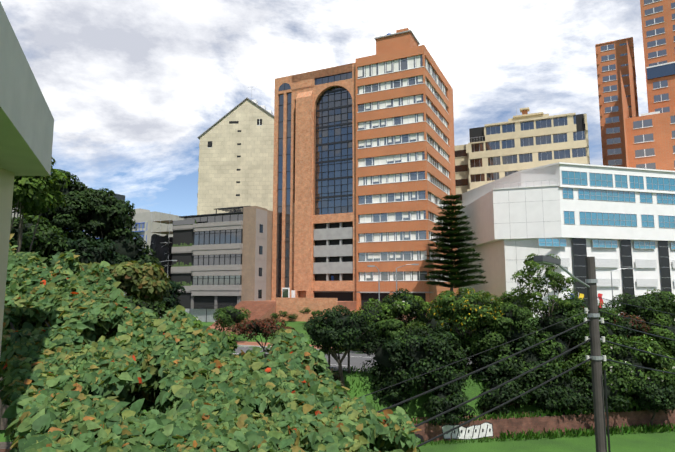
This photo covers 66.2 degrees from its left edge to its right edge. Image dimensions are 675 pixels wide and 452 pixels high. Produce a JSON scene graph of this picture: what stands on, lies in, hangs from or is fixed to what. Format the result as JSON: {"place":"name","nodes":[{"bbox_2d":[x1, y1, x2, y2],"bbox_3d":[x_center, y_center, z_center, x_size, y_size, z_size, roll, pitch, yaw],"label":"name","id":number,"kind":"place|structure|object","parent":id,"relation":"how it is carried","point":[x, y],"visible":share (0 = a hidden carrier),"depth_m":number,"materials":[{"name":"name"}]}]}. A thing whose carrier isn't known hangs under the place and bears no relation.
{"place":"outdoors","nodes":[
{"label":"outdoors","id":0,"kind":"place"},
{"bbox_2d":[0,0,647,215],"label":"sky","id":1,"kind":"structure","parent":0,"point":[129,88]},
{"bbox_2d":[0,317,674,451],"bbox_3d":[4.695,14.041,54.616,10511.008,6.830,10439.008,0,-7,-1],"label":"ground","id":2,"kind":"structure","parent":0,"point":[664,441],"depth_m":37.72,"materials":[{"name":"green plant"}]},
{"bbox_2d":[0,2,53,354],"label":"building","id":3,"kind":"structure","parent":2,"relation":"on","point":[26,128],"depth_m":7.22,"materials":[{"name":"paint"}]},
{"bbox_2d":[11,188,183,297],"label":"buildings","id":4,"kind":"structure","parent":2,"relation":"on","point":[141,218],"depth_m":151.40,"materials":[{"name":"grey"}]},
{"bbox_2d":[150,206,272,322],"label":"grey building","id":5,"kind":"structure","parent":2,"relation":"on","point":[223,260],"depth_m":87.39,"materials":[{"name":"paint"}]},
{"bbox_2d":[197,86,273,214],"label":"beige building","id":6,"kind":"structure","parent":2,"relation":"on","point":[236,154],"depth_m":118.61,"materials":[{"name":"stone"}]},
{"bbox_2d":[209,28,458,336],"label":"building","id":7,"kind":"structure","parent":2,"relation":"on","point":[364,165],"depth_m":84.31,"materials":[{"name":"orange brick"}]},
{"bbox_2d":[0,176,670,440],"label":"wood","id":8,"kind":"object","parent":2,"relation":"on","point":[3,423],"visible":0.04,"depth_m":40.08,"materials":[{"name":"brown wood"}]},
{"bbox_2d":[0,157,674,451],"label":"foliage","id":9,"kind":"object","parent":2,"relation":"on","point":[91,365],"visible":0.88,"depth_m":11.79,"materials":[{"name":"green plant"}]},
{"bbox_2d":[0,406,674,451],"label":"canal walls","id":10,"kind":"structure","parent":2,"relation":"on","point":[477,428],"depth_m":38.12,"materials":[{"name":"brick"}]},
{"bbox_2d":[154,255,674,451],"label":"street furniture","id":11,"kind":"object","parent":2,"relation":"on","point":[593,315],"visible":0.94,"depth_m":13.42,"materials":[{"name":"metal"}]},
{"bbox_2d":[454,107,589,291],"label":"building","id":12,"kind":"structure","parent":2,"relation":"on","point":[489,153],"depth_m":106.50,"materials":[{"name":"clear concrete"}]},
{"bbox_2d":[456,162,674,322],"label":"white building","id":13,"kind":"structure","parent":2,"relation":"on","point":[572,216],"depth_m":86.23,"materials":[{"name":"paint"}]},
{"bbox_2d":[570,292,602,307],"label":"flags","id":14,"kind":"object","parent":2,"relation":"on","point":[582,296],"visible":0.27,"depth_m":67.80,"materials":[{"name":"multicoloured fabric"}]},
{"bbox_2d":[595,0,674,170],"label":"towers","id":15,"kind":"structure","parent":2,"relation":"on","point":[631,137],"depth_m":134.43,"materials":[{"name":"orange brick"}]},
{"bbox_2d":[233,336,634,372],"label":"road","id":16,"kind":"structure","parent":0,"point":[356,360],"depth_m":50.69,"materials":[{"name":"grey asphalt"}]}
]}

